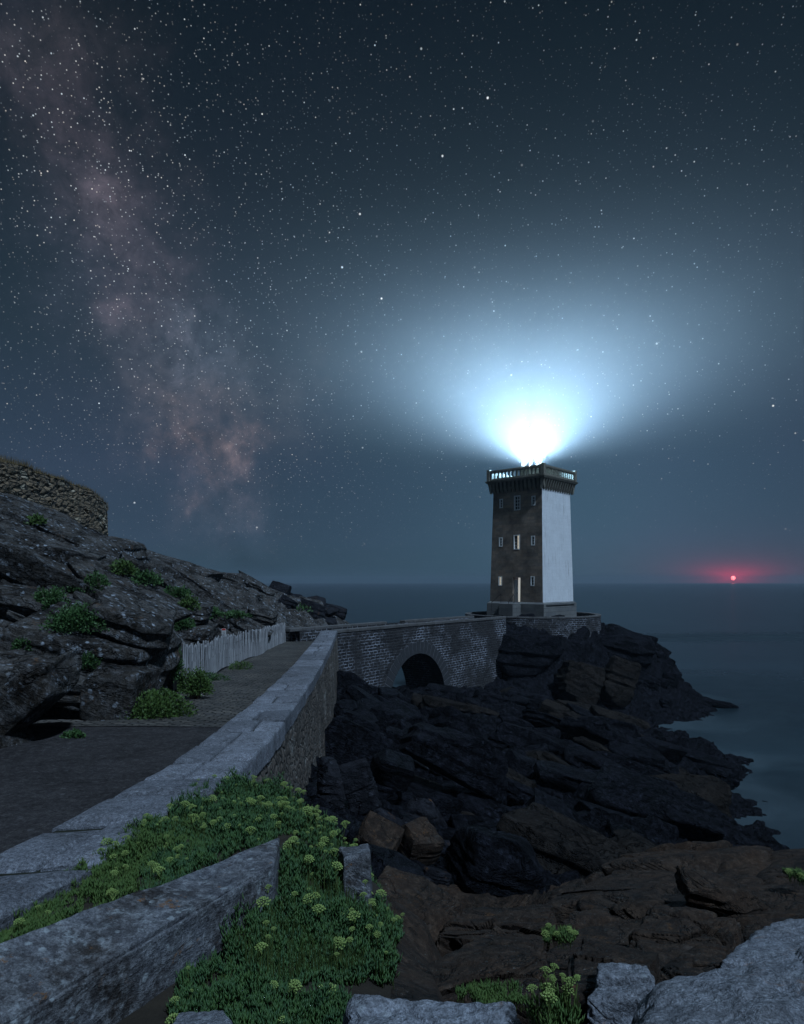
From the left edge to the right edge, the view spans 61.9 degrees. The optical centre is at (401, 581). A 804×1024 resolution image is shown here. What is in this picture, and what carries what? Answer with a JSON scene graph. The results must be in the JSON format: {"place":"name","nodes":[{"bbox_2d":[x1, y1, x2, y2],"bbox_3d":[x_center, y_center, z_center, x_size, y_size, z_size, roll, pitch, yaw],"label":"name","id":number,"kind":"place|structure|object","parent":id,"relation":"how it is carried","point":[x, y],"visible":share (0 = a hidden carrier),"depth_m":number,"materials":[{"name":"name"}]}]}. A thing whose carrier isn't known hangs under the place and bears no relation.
{"place":"outdoors","nodes":[
{"label":"outdoors","id":0,"kind":"place"},
{"bbox_2d":[0,726,220,852],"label":"asphalt path","id":1,"kind":"structure","parent":0,"point":[50,779],"depth_m":11.40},
{"bbox_2d":[0,648,82,734],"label":"rock slab","id":2,"kind":"object","parent":1,"relation":"on","point":[30,695],"visible":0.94,"depth_m":13.32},
{"bbox_2d":[29,641,313,726],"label":"cobbled path","id":3,"kind":"structure","parent":0,"point":[227,700],"depth_m":21.46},
{"bbox_2d":[118,685,198,720],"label":"weeds","id":4,"kind":"object","parent":3,"relation":"on","point":[149,705],"visible":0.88,"depth_m":16.87,"materials":[{"name":"green plant"}]},
{"bbox_2d":[176,662,214,696],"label":"weeds","id":5,"kind":"object","parent":3,"relation":"on","point":[199,678],"visible":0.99,"depth_m":20.63,"materials":[{"name":"green plant"}]},
{"bbox_2d":[173,623,285,689],"bbox_3d":[-8.052,3.345,35.341,0.401,2.455,26.402,0,0,-2],"label":"picket fence","id":6,"kind":"object","parent":3,"relation":"on","point":[226,653],"visible":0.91,"depth_m":30.80,"materials":[{"name":"grey wood"}]},
{"bbox_2d":[0,580,349,748],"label":"rocky hill","id":7,"kind":"structure","parent":0,"point":[245,598],"depth_m":50.92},
{"bbox_2d":[0,649,51,685],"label":"rock slab","id":8,"kind":"object","parent":7,"relation":"on","point":[14,663],"visible":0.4,"depth_m":14.99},
{"bbox_2d":[0,520,66,564],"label":"rock slab","id":9,"kind":"object","parent":7,"relation":"on","point":[22,534],"visible":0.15,"depth_m":26.01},
{"bbox_2d":[0,583,95,621],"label":"rock slab","id":10,"kind":"object","parent":7,"relation":"on","point":[13,598],"visible":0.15,"depth_m":20.77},
{"bbox_2d":[0,534,102,598],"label":"rock slab","id":11,"kind":"object","parent":7,"relation":"on","point":[21,564],"visible":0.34,"depth_m":23.41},
{"bbox_2d":[80,570,110,592],"bbox_3d":[-11.079,0.009,24.217,1.069,0.939,0.752,0,0,-34],"label":"bush","id":12,"kind":"object","parent":11,"relation":"on","point":[100,579],"visible":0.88,"depth_m":24.11,"materials":[{"name":"green plant"}]},
{"bbox_2d":[67,550,198,622],"bbox_3d":[-10.713,0.253,25.916,5.084,3.073,3.971,0,0,0],"label":"rock slab","id":13,"kind":"object","parent":11,"relation":"on","point":[79,567],"visible":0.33,"depth_m":25.88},
{"bbox_2d":[108,557,139,576],"bbox_3d":[-11.210,-0.559,26.635,1.522,0.816,1.198,0,0,0],"label":"bush","id":14,"kind":"object","parent":13,"relation":"on","point":[118,568],"visible":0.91,"depth_m":26.52,"materials":[{"name":"green plant"}]},
{"bbox_2d":[127,568,164,585],"bbox_3d":[-10.207,-0.163,26.869,1.495,0.748,1.563,0,0,-42],"label":"bush","id":15,"kind":"object","parent":13,"relation":"on","point":[145,576],"visible":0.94,"depth_m":26.61,"materials":[{"name":"green plant"}]},
{"bbox_2d":[33,585,69,609],"bbox_3d":[-11.045,0.539,21.067,1.559,0.870,0.959,0,0,35],"label":"bush","id":16,"kind":"object","parent":7,"relation":"on","point":[45,597],"visible":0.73,"depth_m":20.84,"materials":[{"name":"green plant"}]},
{"bbox_2d":[0,455,109,535],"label":"old round wall","id":17,"kind":"structure","parent":7,"relation":"on","point":[87,507],"depth_m":36.28,"materials":[{"name":"stone"}]},
{"bbox_2d":[0,493,122,563],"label":"rock slab","id":18,"kind":"object","parent":7,"relation":"on","point":[63,528],"visible":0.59,"depth_m":29.15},
{"bbox_2d":[31,538,106,564],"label":"rock slab","id":19,"kind":"object","parent":7,"relation":"on","point":[64,552],"visible":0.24,"depth_m":26.06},
{"bbox_2d":[54,672,89,710],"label":"rock slab","id":20,"kind":"object","parent":7,"relation":"on","point":[69,700],"visible":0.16,"depth_m":16.29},
{"bbox_2d":[0,607,181,691],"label":"rock slab","id":21,"kind":"object","parent":7,"relation":"on","point":[52,644],"visible":0.29,"depth_m":17.35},
{"bbox_2d":[38,600,109,633],"bbox_3d":[-8.553,0.929,17.816,1.550,0.955,1.878,0,0,38],"label":"bush","id":22,"kind":"object","parent":21,"relation":"on","point":[65,619],"visible":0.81,"depth_m":17.54,"materials":[{"name":"green plant"}]},
{"bbox_2d":[73,587,176,662],"bbox_3d":[-7.891,1.347,19.542,2.727,2.342,3.633,0,0,0],"label":"rock slab","id":23,"kind":"object","parent":21,"relation":"on","point":[135,618],"visible":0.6,"depth_m":18.34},
{"bbox_2d":[79,664,161,720],"bbox_3d":[-7.313,2.851,17.241,1.585,1.505,1.926,0,0,0],"label":"rock slab","id":24,"kind":"object","parent":7,"relation":"on","point":[110,691],"visible":0.81,"depth_m":16.46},
{"bbox_2d":[102,535,150,563],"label":"rock slab","id":25,"kind":"object","parent":7,"relation":"on","point":[135,549],"visible":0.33,"depth_m":32.96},
{"bbox_2d":[147,555,180,578],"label":"rock slab","id":26,"kind":"object","parent":7,"relation":"on","point":[165,569],"visible":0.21,"depth_m":44.95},
{"bbox_2d":[146,550,223,581],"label":"rock slab","id":27,"kind":"object","parent":7,"relation":"on","point":[172,562],"visible":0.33,"depth_m":49.29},
{"bbox_2d":[173,623,218,653],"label":"rock slab","id":28,"kind":"object","parent":7,"relation":"on","point":[202,633],"visible":0.38,"depth_m":31.09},
{"bbox_2d":[189,602,213,624],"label":"rock slab","id":29,"kind":"object","parent":28,"relation":"on","point":[203,615],"visible":0.46,"depth_m":32.30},
{"bbox_2d":[173,564,236,609],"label":"rock slab","id":30,"kind":"object","parent":7,"relation":"on","point":[212,590],"visible":0.63,"depth_m":47.09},
{"bbox_2d":[216,607,272,639],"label":"rock slab","id":31,"kind":"object","parent":7,"relation":"on","point":[243,624],"visible":0.32,"depth_m":40.97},
{"bbox_2d":[249,605,277,625],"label":"rock slab","id":32,"kind":"object","parent":7,"relation":"on","point":[264,615],"visible":0.88,"depth_m":49.02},
{"bbox_2d":[301,599,325,619],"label":"boulder","id":33,"kind":"object","parent":7,"relation":"on","point":[319,611],"visible":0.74,"depth_m":63.03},
{"bbox_2d":[10,794,393,1023],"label":"soil","id":34,"kind":"structure","parent":0,"point":[153,1010],"depth_m":3.44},
{"bbox_2d":[0,902,92,942],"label":"samphire","id":35,"kind":"object","parent":34,"relation":"on","point":[5,934],"visible":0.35,"depth_m":4.10,"materials":[{"name":"green plant"}]},
{"bbox_2d":[12,854,152,931],"bbox_3d":[-2.210,2.113,4.617,0.888,0.291,1.112,0,0,0],"label":"samphire","id":36,"kind":"object","parent":34,"relation":"on","point":[110,888],"visible":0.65,"depth_m":4.53,"materials":[{"name":"green leaf"},{"name":"yellow-green flower"}]},
{"bbox_2d":[0,838,279,1023],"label":"stone block","id":37,"kind":"structure","parent":34,"relation":"on","point":[118,960],"depth_m":3.24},
{"bbox_2d":[92,812,207,873],"bbox_3d":[-2.016,2.117,5.492,0.851,0.364,1.263,0,0,0],"label":"samphire","id":38,"kind":"object","parent":34,"relation":"on","point":[145,843],"visible":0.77,"depth_m":5.26,"materials":[{"name":"green leaf"},{"name":"yellow-green flower"}]},
{"bbox_2d":[138,837,234,889],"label":"samphire","id":39,"kind":"object","parent":34,"relation":"on","point":[176,863],"visible":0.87,"depth_m":4.86,"materials":[{"name":"green leaf"},{"name":"yellow-green flowers"}]},
{"bbox_2d":[131,787,259,837],"bbox_3d":[-1.833,2.245,6.308,1.075,0.572,1.648,0,0,0],"label":"samphire","id":40,"kind":"object","parent":34,"relation":"on","point":[207,805],"visible":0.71,"depth_m":6.19,"materials":[{"name":"green leaf"},{"name":"yellow-green flowers"}]},
{"bbox_2d":[165,949,250,1017],"bbox_3d":[-0.950,2.000,3.347,0.406,0.192,0.503,0,0,0],"label":"samphire","id":41,"kind":"object","parent":34,"relation":"on","point":[215,963],"visible":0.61,"depth_m":3.40,"materials":[{"name":"green leaf"},{"name":"yellow-green flowers"}]},
{"bbox_2d":[190,765,271,802],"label":"samphire","id":42,"kind":"object","parent":34,"relation":"on","point":[232,787],"visible":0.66,"depth_m":7.68,"materials":[{"name":"green plant"}]},
{"bbox_2d":[188,809,282,852],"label":"samphire","id":43,"kind":"object","parent":34,"relation":"on","point":[251,831],"visible":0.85,"depth_m":5.42,"materials":[{"name":"green leaf"},{"name":"yellow-green flowers"}]},
{"bbox_2d":[164,961,315,1023],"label":"samphire","id":44,"kind":"object","parent":34,"relation":"on","point":[230,999],"visible":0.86,"depth_m":3.05,"materials":[{"name":"green leaf"},{"name":"yellow-green flowers"}]},
{"bbox_2d":[225,790,295,821],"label":"samphire","id":45,"kind":"object","parent":34,"relation":"on","point":[248,801],"visible":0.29,"depth_m":6.47,"materials":[{"name":"green plant"}]},
{"bbox_2d":[241,772,327,826],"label":"samphire","id":46,"kind":"object","parent":34,"relation":"on","point":[276,792],"visible":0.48,"depth_m":8.14,"materials":[{"name":"green leaf"},{"name":"yellow-green flowers"}]},
{"bbox_2d":[254,795,382,888],"bbox_3d":[-0.803,2.746,6.593,1.275,1.543,1.960,0,0,0],"label":"samphire","id":47,"kind":"object","parent":34,"relation":"on","point":[300,823],"visible":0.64,"depth_m":6.00,"materials":[{"name":"green plant"}]},
{"bbox_2d":[267,827,380,924],"bbox_3d":[-0.579,2.189,4.853,0.866,0.744,1.143,0,0,0],"label":"samphire","id":48,"kind":"object","parent":34,"relation":"on","point":[296,854],"visible":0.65,"depth_m":4.80,"materials":[{"name":"green plant"}]},
{"bbox_2d":[337,843,371,908],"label":"stone block","id":49,"kind":"structure","parent":34,"relation":"on","point":[355,861],"depth_m":4.90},
{"bbox_2d":[368,889,404,945],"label":"samphire","id":50,"kind":"object","parent":34,"relation":"on","point":[392,923],"visible":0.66,"depth_m":4.88,"materials":[{"name":"green plant"}]},
{"bbox_2d":[343,994,520,1023],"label":"granite rock","id":51,"kind":"object","parent":34,"relation":"on","point":[369,1009],"visible":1,"depth_m":2.43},
{"bbox_2d":[0,0,803,582],"label":"sky","id":52,"kind":"structure","parent":0,"point":[283,284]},
{"bbox_2d":[217,613,789,1001],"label":"rocky shore","id":53,"kind":"structure","parent":0,"point":[418,951],"depth_m":28.95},
{"bbox_2d":[0,630,338,930],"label":"parapet wall","id":54,"kind":"structure","parent":53,"relation":"on","point":[281,724],"depth_m":9.15,"materials":[{"name":"stone"}]},
{"bbox_2d":[173,1010,232,1023],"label":"granite rock","id":55,"kind":"object","parent":53,"relation":"on","point":[214,1017],"visible":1,"depth_m":2.77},
{"bbox_2d":[219,874,370,990],"bbox_3d":[-0.592,2.044,3.806,0.842,0.524,1.034,0,0,0],"label":"samphire","id":56,"kind":"object","parent":53,"relation":"on","point":[267,938],"visible":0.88,"depth_m":3.69,"materials":[{"name":"green leaf"},{"name":"yellow-green flowers"}]},
{"bbox_2d":[277,975,353,1023],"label":"samphire","id":57,"kind":"object","parent":53,"relation":"on","point":[327,1010],"visible":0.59,"depth_m":3.02,"materials":[{"name":"green plant"}]},
{"bbox_2d":[316,756,345,811],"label":"boulder","id":58,"kind":"object","parent":53,"relation":"on","point":[330,788],"visible":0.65,"depth_m":15.24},
{"bbox_2d":[337,670,371,693],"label":"rock slab","id":59,"kind":"object","parent":53,"relation":"on","point":[345,680],"visible":0.41,"depth_m":41.92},
{"bbox_2d":[311,894,401,988],"bbox_3d":[-0.269,2.104,3.904,0.548,0.606,0.902,0,0,0],"label":"samphire","id":60,"kind":"object","parent":53,"relation":"on","point":[383,961],"visible":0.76,"depth_m":3.81,"materials":[{"name":"green plant"}]},
{"bbox_2d":[338,758,381,814],"bbox_3d":[-1.057,5.256,17.005,1.176,1.567,0.418,0,0,-11],"label":"boulder","id":61,"kind":"object","parent":53,"relation":"on","point":[360,789],"visible":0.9,"depth_m":16.86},
{"bbox_2d":[341,685,379,700],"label":"rock slab","id":62,"kind":"object","parent":53,"relation":"on","point":[354,693],"visible":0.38,"depth_m":38.83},
{"bbox_2d":[353,811,403,850],"bbox_3d":[-0.467,5.184,13.477,1.037,0.994,0.829,0,0,0],"label":"boulder","id":63,"kind":"object","parent":53,"relation":"on","point":[376,829],"visible":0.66,"depth_m":13.37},
{"bbox_2d":[376,783,398,803],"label":"boulder","id":64,"kind":"object","parent":53,"relation":"on","point":[389,795],"visible":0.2,"depth_m":19.50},
{"bbox_2d":[370,748,414,792],"bbox_3d":[-0.321,5.643,19.936,1.404,1.132,1.217,0,0,0],"label":"boulder","id":65,"kind":"object","parent":64,"relation":"on","point":[392,769],"visible":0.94,"depth_m":19.54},
{"bbox_2d":[285,616,505,688],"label":"stone bridge","id":66,"kind":"structure","parent":53,"relation":"on","point":[459,651],"depth_m":58.39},
{"bbox_2d":[366,843,425,880],"bbox_3d":[-0.234,4.671,10.498,1.094,0.899,1.026,0,0,-10],"label":"boulder","id":67,"kind":"object","parent":53,"relation":"on","point":[382,858],"visible":0.26,"depth_m":10.39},
{"bbox_2d":[370,697,423,731],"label":"rock slab","id":68,"kind":"object","parent":53,"relation":"on","point":[392,712],"visible":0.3,"depth_m":33.57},
{"bbox_2d":[374,865,462,945],"bbox_3d":[0.064,4.239,8.194,1.176,1.111,1.349,0,0,20],"label":"boulder","id":69,"kind":"object","parent":53,"relation":"on","point":[433,906],"visible":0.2,"depth_m":8.29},
{"bbox_2d":[397,817,444,865],"bbox_3d":[0.358,5.643,14.440,0.868,0.844,0.977,0,0,-30],"label":"boulder","id":70,"kind":"object","parent":53,"relation":"on","point":[422,840],"visible":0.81,"depth_m":14.19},
{"bbox_2d":[406,797,447,825],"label":"boulder","id":71,"kind":"object","parent":53,"relation":"on","point":[427,808],"visible":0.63,"depth_m":20.02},
{"bbox_2d":[393,783,463,826],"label":"rock slab","id":72,"kind":"object","parent":53,"relation":"on","point":[447,805],"visible":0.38,"depth_m":21.08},
{"bbox_2d":[424,866,451,886],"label":"boulder","id":73,"kind":"object","parent":53,"relation":"on","point":[437,876],"visible":0.8,"depth_m":13.84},
{"bbox_2d":[420,695,474,713],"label":"rock slab","id":74,"kind":"object","parent":53,"relation":"on","point":[431,701],"visible":0.54,"depth_m":43.48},
{"bbox_2d":[398,722,508,804],"bbox_3d":[1.837,6.531,23.809,3.934,2.784,2.676,0,0,0],"label":"boulder","id":75,"kind":"object","parent":53,"relation":"on","point":[474,763],"visible":0.99,"depth_m":22.97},
{"bbox_2d":[450,814,498,830],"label":"rock slab","id":76,"kind":"object","parent":53,"relation":"on","point":[459,821],"visible":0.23,"depth_m":20.51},
{"bbox_2d":[427,926,551,1023],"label":"rock slab","id":77,"kind":"object","parent":53,"relation":"on","point":[495,953],"visible":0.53,"depth_m":4.57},
{"bbox_2d":[455,978,527,1011],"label":"samphire","id":78,"kind":"object","parent":53,"relation":"on","point":[481,991],"visible":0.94,"depth_m":3.39,"materials":[{"name":"green plant"}]},
{"bbox_2d":[442,825,547,896],"bbox_3d":[2.075,6.282,14.434,1.934,1.992,1.863,0,0,-19],"label":"boulder","id":79,"kind":"object","parent":53,"relation":"on","point":[478,860],"visible":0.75,"depth_m":13.86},
{"bbox_2d":[436,904,557,956],"bbox_3d":[1.098,4.411,7.856,1.605,1.679,2.720,0,0,12],"label":"rock slab","id":80,"kind":"object","parent":53,"relation":"on","point":[528,922],"visible":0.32,"depth_m":7.69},
{"bbox_2d":[506,777,533,805],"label":"rock slab","id":81,"kind":"object","parent":53,"relation":"on","point":[519,793],"visible":0.34,"depth_m":25.81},
{"bbox_2d":[505,750,539,781],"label":"rock slab","id":82,"kind":"object","parent":53,"relation":"on","point":[521,764],"visible":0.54,"depth_m":30.95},
{"bbox_2d":[496,634,563,676],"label":"rock slab","id":83,"kind":"object","parent":53,"relation":"on","point":[526,654],"visible":0.91,"depth_m":67.64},
{"bbox_2d":[465,611,600,638],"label":"platform wall","id":84,"kind":"structure","parent":53,"relation":"on","point":[566,627],"depth_m":72.61,"materials":[{"name":"stone"}]},
{"bbox_2d":[522,709,565,732],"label":"rock slab","id":85,"kind":"object","parent":53,"relation":"on","point":[536,717],"visible":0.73,"depth_m":43.76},
{"bbox_2d":[538,699,569,715],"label":"boulder","id":86,"kind":"object","parent":53,"relation":"on","point":[547,705],"visible":0.49,"depth_m":48.33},
{"bbox_2d":[525,963,584,1023],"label":"samphire","id":87,"kind":"object","parent":53,"relation":"on","point":[554,1008],"visible":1,"depth_m":2.24,"materials":[{"name":"green plant"}]},
{"bbox_2d":[496,802,630,878],"bbox_3d":[5.148,7.976,18.821,4.800,2.538,2.570,0,0,34],"label":"rock slab","id":88,"kind":"object","parent":53,"relation":"on","point":[560,843],"visible":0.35,"depth_m":18.77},
{"bbox_2d":[527,787,601,833],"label":"rock slab","id":89,"kind":"object","parent":53,"relation":"on","point":[556,804],"visible":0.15,"depth_m":23.12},
{"bbox_2d":[533,760,596,792],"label":"rock slab","id":90,"kind":"object","parent":53,"relation":"on","point":[566,778],"visible":0.59,"depth_m":28.88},
{"bbox_2d":[554,660,604,704],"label":"rock slab","id":91,"kind":"object","parent":53,"relation":"on","point":[575,681],"visible":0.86,"depth_m":64.85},
{"bbox_2d":[573,736,609,751],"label":"rock slab","id":92,"kind":"object","parent":53,"relation":"on","point":[589,744],"visible":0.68,"depth_m":40.65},
{"bbox_2d":[559,716,624,744],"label":"rock slab","id":93,"kind":"object","parent":53,"relation":"on","point":[586,729],"visible":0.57,"depth_m":42.14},
{"bbox_2d":[564,744,628,769],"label":"rock slab","id":94,"kind":"object","parent":53,"relation":"on","point":[577,755],"visible":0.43,"depth_m":34.73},
{"bbox_2d":[573,800,630,820],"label":"rock slab","id":95,"kind":"object","parent":53,"relation":"on","point":[580,805],"visible":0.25,"depth_m":24.70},
{"bbox_2d":[565,938,660,1023],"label":"rock slab","id":96,"kind":"object","parent":53,"relation":"on","point":[587,958],"visible":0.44,"depth_m":4.08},
{"bbox_2d":[587,962,654,1023],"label":"granite rock","id":97,"kind":"object","parent":96,"relation":"on","point":[621,991],"visible":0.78,"depth_m":3.35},
{"bbox_2d":[576,702,650,729],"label":"rock slab","id":98,"kind":"object","parent":53,"relation":"on","point":[642,724],"visible":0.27,"depth_m":55.70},
{"bbox_2d":[600,655,640,707],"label":"rock slab","id":99,"kind":"object","parent":53,"relation":"on","point":[622,675],"visible":0.94,"depth_m":66.24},
{"bbox_2d":[599,623,655,671],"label":"rock slab","id":100,"kind":"object","parent":53,"relation":"on","point":[636,647],"visible":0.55,"depth_m":74.08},
{"bbox_2d":[583,761,724,841],"bbox_3d":[9.976,9.078,26.670,5.504,2.819,3.691,0,0,32],"label":"rock slab","id":101,"kind":"object","parent":53,"relation":"on","point":[618,788],"visible":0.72,"depth_m":25.82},
{"bbox_2d":[635,736,687,764],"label":"boulder","id":102,"kind":"object","parent":53,"relation":"on","point":[675,754],"visible":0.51,"depth_m":45.00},
{"bbox_2d":[547,880,803,992],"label":"rock ledge","id":103,"kind":"object","parent":53,"relation":"on","point":[615,917],"visible":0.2,"depth_m":7.52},
{"bbox_2d":[541,922,578,949],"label":"samphire","id":104,"kind":"object","parent":103,"relation":"on","point":[568,933],"visible":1,"depth_m":5.93,"materials":[{"name":"green plant"}]},
{"bbox_2d":[674,865,766,914],"bbox_3d":[3.619,3.523,7.593,0.964,0.377,0.670,0,0,0],"label":"rock slab","id":105,"kind":"object","parent":103,"relation":"on","point":[712,891],"visible":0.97,"depth_m":7.40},
{"bbox_2d":[547,845,803,927],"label":"rock ledge","id":106,"kind":"object","parent":53,"relation":"on","point":[627,871],"visible":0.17,"depth_m":12.11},
{"bbox_2d":[629,938,732,981],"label":"rock slab","id":107,"kind":"object","parent":53,"relation":"on","point":[683,959],"visible":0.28,"depth_m":4.81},
{"bbox_2d":[628,906,743,950],"bbox_3d":[2.533,3.414,5.949,0.852,1.012,1.419,0,0,32],"label":"rock slab","id":108,"kind":"object","parent":53,"relation":"on","point":[676,925],"visible":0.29,"depth_m":5.81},
{"bbox_2d":[649,773,731,818],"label":"rock slab","id":109,"kind":"object","parent":53,"relation":"on","point":[716,791],"visible":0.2,"depth_m":30.37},
{"bbox_2d":[679,746,739,787],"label":"rock slab","id":110,"kind":"object","parent":53,"relation":"on","point":[695,756],"visible":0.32,"depth_m":47.01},
{"bbox_2d":[694,763,739,787],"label":"boulder","id":111,"kind":"object","parent":53,"relation":"on","point":[727,776],"visible":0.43,"depth_m":46.14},
{"bbox_2d":[631,946,803,1023],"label":"granite rock","id":112,"kind":"object","parent":53,"relation":"on","point":[770,991],"visible":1,"depth_m":2.46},
{"bbox_2d":[720,918,803,968],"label":"granite rock","id":113,"kind":"object","parent":53,"relation":"on","point":[772,940],"visible":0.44,"depth_m":4.61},
{"label":"lighthouse platform","id":114,"kind":"structure","parent":53,"relation":"on","visible":0},
{"bbox_2d":[485,426,577,616],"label":"lighthouse","id":115,"kind":"object","parent":114,"relation":"on","point":[531,563],"visible":0.99,"depth_m":77.42,"materials":[{"name":"stone"}]},
{"bbox_2d":[263,583,803,848],"bbox_3d":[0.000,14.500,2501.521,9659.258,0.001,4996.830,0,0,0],"label":"sea","id":116,"kind":"structure","parent":0,"point":[740,646],"depth_m":166.48,"materials":[{"name":"liquid"}]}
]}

